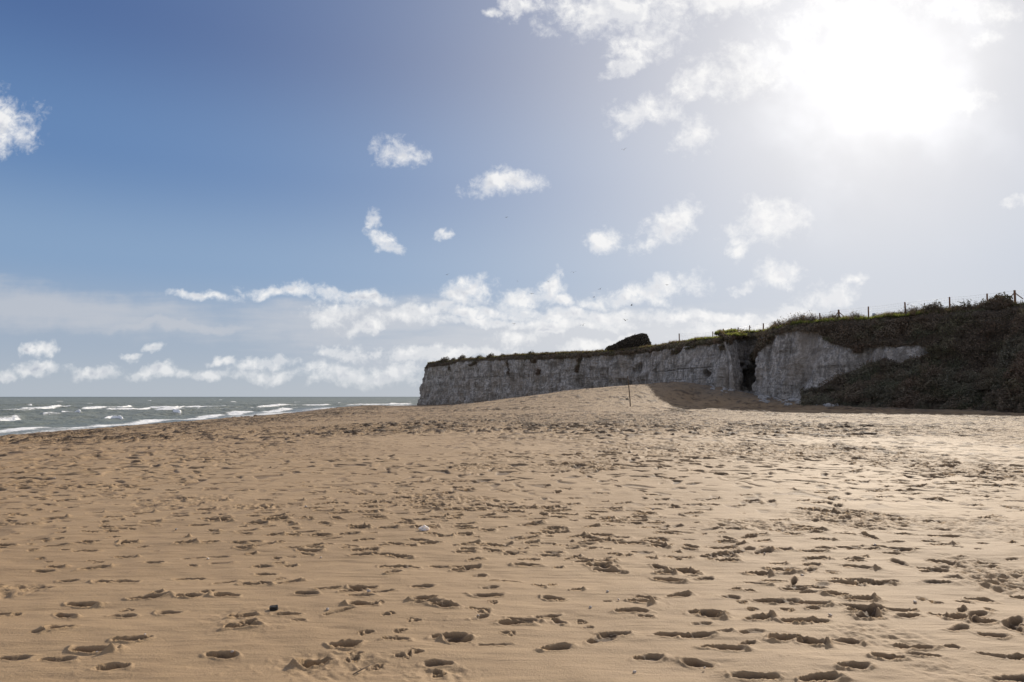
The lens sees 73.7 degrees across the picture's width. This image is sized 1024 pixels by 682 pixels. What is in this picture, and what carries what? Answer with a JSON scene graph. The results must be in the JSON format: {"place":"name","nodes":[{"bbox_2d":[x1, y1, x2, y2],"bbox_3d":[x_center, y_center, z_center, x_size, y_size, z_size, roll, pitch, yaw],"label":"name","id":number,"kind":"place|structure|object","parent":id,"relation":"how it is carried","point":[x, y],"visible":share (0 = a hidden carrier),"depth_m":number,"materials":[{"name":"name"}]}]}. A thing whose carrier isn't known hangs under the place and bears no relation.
{"place":"outdoors","nodes":[
{"label":"outdoors","id":0,"kind":"place"},
{"bbox_2d":[0,397,419,435],"bbox_3d":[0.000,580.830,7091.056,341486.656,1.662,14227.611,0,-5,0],"label":"sea","id":1,"kind":"structure","parent":0,"point":[22,415],"depth_m":159.64,"materials":[{"name":"liquid"}]},
{"bbox_2d":[0,381,1023,681],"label":"sand","id":2,"kind":"structure","parent":0,"point":[542,521],"depth_m":7.45,"materials":[{"name":"beige sand"}]},
{"bbox_2d":[269,605,278,610],"bbox_3d":[-1.763,1.986,5.058,0.062,0.054,0.052,-4,2,-14],"label":"wooden block","id":3,"kind":"object","parent":2,"relation":"on","point":[273,607],"depth_m":5.04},
{"bbox_2d":[353,664,370,674],"bbox_3d":[-0.869,1.888,3.941,0.046,0.016,0.169,-2,-5,26],"label":"driftwood twig","id":4,"kind":"object","parent":2,"relation":"on","point":[361,669],"visible":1,"depth_m":3.92,"materials":[{"name":"brown wood"}]},
{"bbox_2d":[418,525,429,530],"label":"crumpled litter","id":5,"kind":"object","parent":2,"relation":"on","point":[424,528],"visible":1,"depth_m":8.10,"materials":[{"name":"white paper"}]},
{"bbox_2d":[626,376,630,405],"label":"marker pole","id":6,"kind":"object","parent":2,"relation":"on","point":[629,399],"visible":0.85,"depth_m":83.68,"materials":[{"name":"brown wood"}]},
{"bbox_2d":[788,398,800,401],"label":"chalk boulder","id":7,"kind":"object","parent":2,"relation":"on","point":[793,399],"visible":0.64,"depth_m":90.35,"materials":[{"name":"white stone"}]},
{"bbox_2d":[799,392,817,403],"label":"foot shrub","id":8,"kind":"object","parent":2,"relation":"on","point":[807,397],"visible":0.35,"depth_m":86.21,"materials":[{"name":"green plant"}]},
{"bbox_2d":[799,392,829,405],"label":"foot shrub","id":9,"kind":"object","parent":2,"relation":"on","point":[813,401],"visible":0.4,"depth_m":85.25,"materials":[{"name":"green plant"}]},
{"bbox_2d":[815,396,833,404],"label":"foot shrub","id":10,"kind":"object","parent":2,"relation":"on","point":[822,401],"visible":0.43,"depth_m":84.40,"materials":[{"name":"green plant"}]},
{"bbox_2d":[828,398,843,405],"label":"foot shrub","id":11,"kind":"object","parent":2,"relation":"on","point":[835,401],"visible":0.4,"depth_m":83.23,"materials":[{"name":"green plant"}]},
{"bbox_2d":[840,401,855,405],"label":"foot shrub","id":12,"kind":"object","parent":2,"relation":"on","point":[849,403],"visible":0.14,"depth_m":81.57,"materials":[{"name":"green plant"}]},
{"bbox_2d":[840,383,876,402],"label":"foot shrub","id":13,"kind":"object","parent":2,"relation":"on","point":[854,398],"visible":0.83,"depth_m":80.77,"materials":[{"name":"green plant"}]},
{"bbox_2d":[852,399,876,407],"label":"foot shrub","id":14,"kind":"object","parent":2,"relation":"on","point":[865,404],"visible":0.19,"depth_m":79.97,"materials":[{"name":"green plant"}]},
{"bbox_2d":[877,398,897,407],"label":"foot shrub","id":15,"kind":"object","parent":2,"relation":"on","point":[886,402],"visible":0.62,"depth_m":77.79,"materials":[{"name":"green plant"}]},
{"bbox_2d":[881,397,913,408],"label":"foot shrub","id":16,"kind":"object","parent":2,"relation":"on","point":[899,404],"visible":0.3,"depth_m":76.52,"materials":[{"name":"green plant"}]},
{"bbox_2d":[899,389,934,404],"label":"foot shrub","id":17,"kind":"object","parent":2,"relation":"on","point":[917,394],"visible":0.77,"depth_m":75.81,"materials":[{"name":"green plant"}]},
{"bbox_2d":[906,400,928,408],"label":"foot shrub","id":18,"kind":"object","parent":2,"relation":"on","point":[913,406],"visible":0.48,"depth_m":75.25,"materials":[{"name":"green plant"}]},
{"bbox_2d":[911,399,930,408],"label":"foot shrub","id":19,"kind":"object","parent":2,"relation":"on","point":[924,406],"visible":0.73,"depth_m":74.78,"materials":[{"name":"green plant"}]},
{"bbox_2d":[928,400,944,408],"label":"foot shrub","id":20,"kind":"object","parent":2,"relation":"on","point":[936,405],"visible":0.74,"depth_m":74.37,"materials":[{"name":"green plant"}]},
{"bbox_2d":[948,394,979,409],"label":"foot shrub","id":21,"kind":"object","parent":2,"relation":"on","point":[964,406],"visible":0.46,"depth_m":71.81,"materials":[{"name":"green plant"}]},
{"bbox_2d":[982,398,998,410],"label":"foot shrub","id":22,"kind":"object","parent":2,"relation":"on","point":[989,406],"visible":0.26,"depth_m":67.59,"materials":[{"name":"green plant"}]},
{"bbox_2d":[1014,400,1023,412],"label":"foot shrub","id":23,"kind":"object","parent":2,"relation":"on","point":[1020,409],"visible":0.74,"depth_m":62.36,"materials":[{"name":"green plant"}]},
{"bbox_2d":[0,0,1023,396],"label":"sky","id":24,"kind":"structure","parent":0,"point":[199,198],"materials":[{"name":"blue"}]},
{"bbox_2d":[417,303,1023,409],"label":"chalk cliff","id":25,"kind":"structure","parent":0,"point":[787,365],"depth_m":112.70,"materials":[{"name":"grey stone"}]},
{"bbox_2d":[424,302,1023,408],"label":"cliff scrub","id":26,"kind":"object","parent":25,"relation":"on","point":[1016,320],"visible":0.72,"depth_m":85.24,"materials":[{"name":"green plant"}]},
{"bbox_2d":[866,382,884,398],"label":"foot shrub","id":27,"kind":"object","parent":25,"relation":"on","point":[873,397],"visible":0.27,"depth_m":79.83,"materials":[{"name":"green plant"}]},
{"bbox_2d":[800,327,1023,409],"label":"cliff ivy","id":28,"kind":"object","parent":25,"relation":"on","point":[1001,355],"visible":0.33,"depth_m":81.86,"materials":[{"name":"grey plant"}]},
{"bbox_2d":[925,374,957,391],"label":"foot shrub","id":29,"kind":"object","parent":25,"relation":"on","point":[944,385],"visible":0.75,"depth_m":75.36,"materials":[{"name":"green plant"}]},
{"bbox_2d":[982,386,1000,401],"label":"foot shrub","id":30,"kind":"object","parent":25,"relation":"on","point":[995,395],"visible":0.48,"depth_m":68.13,"materials":[{"name":"green plant"}]},
{"bbox_2d":[992,393,1018,411],"bbox_3d":[47.373,5.825,64.622,3.645,2.151,3.603,0,-5,3],"label":"foot shrub","id":31,"kind":"object","parent":25,"relation":"on","point":[1003,407],"visible":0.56,"depth_m":64.23,"materials":[{"name":"green plant"}]},
{"bbox_2d":[1000,378,1023,399],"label":"foot shrub","id":32,"kind":"object","parent":25,"relation":"on","point":[1015,397],"visible":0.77,"depth_m":63.85,"materials":[{"name":"green plant"}]},
{"bbox_2d":[1002,359,1023,377],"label":"foot shrub","id":33,"kind":"object","parent":25,"relation":"on","point":[1018,369],"visible":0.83,"depth_m":65.92,"materials":[{"name":"green plant"}]},
{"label":"clifftop ground","id":34,"kind":"structure","parent":0,"visible":0},
{"bbox_2d":[606,333,651,350],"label":"windswept bush","id":35,"kind":"object","parent":34,"relation":"on","point":[640,339],"visible":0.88,"depth_m":153.22,"materials":[{"name":"green plant"}]},
{"bbox_2d":[430,302,1016,362],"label":"clifftop grass","id":36,"kind":"structure","parent":34,"relation":"on","point":[797,322],"depth_m":97.17,"materials":[{"name":"green plant"}]},
{"bbox_2d":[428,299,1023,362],"bbox_3d":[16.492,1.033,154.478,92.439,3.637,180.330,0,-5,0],"label":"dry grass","id":37,"kind":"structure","parent":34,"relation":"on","point":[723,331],"depth_m":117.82,"materials":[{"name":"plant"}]},
{"bbox_2d":[773,316,788,328],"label":"bare shrub","id":38,"kind":"object","parent":34,"relation":"on","point":[779,322],"visible":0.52,"depth_m":102.22,"materials":[{"name":"plant"}]},
{"bbox_2d":[785,312,803,322],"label":"bare shrub","id":39,"kind":"object","parent":34,"relation":"on","point":[794,318],"visible":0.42,"depth_m":99.57,"materials":[{"name":"plant"}]},
{"bbox_2d":[793,310,817,320],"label":"bare shrub","id":40,"kind":"object","parent":34,"relation":"on","point":[806,316],"visible":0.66,"depth_m":97.64,"materials":[{"name":"plant"}]},
{"bbox_2d":[805,313,817,321],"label":"bare shrub","id":41,"kind":"object","parent":34,"relation":"on","point":[815,318],"visible":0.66,"depth_m":96.64,"materials":[{"name":"plant"}]},
{"bbox_2d":[679,290,1022,340],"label":"wire fence","id":42,"kind":"object","parent":34,"relation":"on","point":[1014,293],"visible":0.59,"depth_m":87.81,"materials":[{"name":"brown wood"}]},
{"bbox_2d":[849,311,863,317],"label":"bare shrub","id":43,"kind":"object","parent":34,"relation":"on","point":[857,315],"visible":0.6,"depth_m":91.50,"materials":[{"name":"plant"}]},
{"bbox_2d":[899,305,921,313],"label":"bare shrub","id":44,"kind":"object","parent":34,"relation":"on","point":[910,310],"visible":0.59,"depth_m":85.98,"materials":[{"name":"plant"}]},
{"bbox_2d":[920,299,945,311],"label":"leafy shrub","id":45,"kind":"object","parent":34,"relation":"on","point":[929,307],"visible":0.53,"depth_m":84.86,"materials":[{"name":"green plant"}]},
{"bbox_2d":[927,303,944,311],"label":"leafy shrub","id":46,"kind":"object","parent":34,"relation":"on","point":[937,307],"visible":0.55,"depth_m":84.29,"materials":[{"name":"green plant"}]},
{"bbox_2d":[946,303,961,310],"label":"leafy shrub","id":47,"kind":"object","parent":34,"relation":"on","point":[954,306],"visible":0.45,"depth_m":83.03,"materials":[{"name":"green plant"}]},
{"bbox_2d":[957,299,971,309],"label":"tall plant","id":48,"kind":"object","parent":34,"relation":"on","point":[968,303],"visible":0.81,"depth_m":82.22,"materials":[{"name":"green plant"}]},
{"bbox_2d":[958,304,972,310],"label":"leafy shrub","id":49,"kind":"object","parent":34,"relation":"on","point":[965,307],"visible":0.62,"depth_m":82.04,"materials":[{"name":"green plant"}]},
{"bbox_2d":[979,292,1014,309],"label":"mound bush","id":50,"kind":"object","parent":34,"relation":"on","point":[998,301],"visible":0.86,"depth_m":78.93,"materials":[{"name":"green plant"}]}
]}

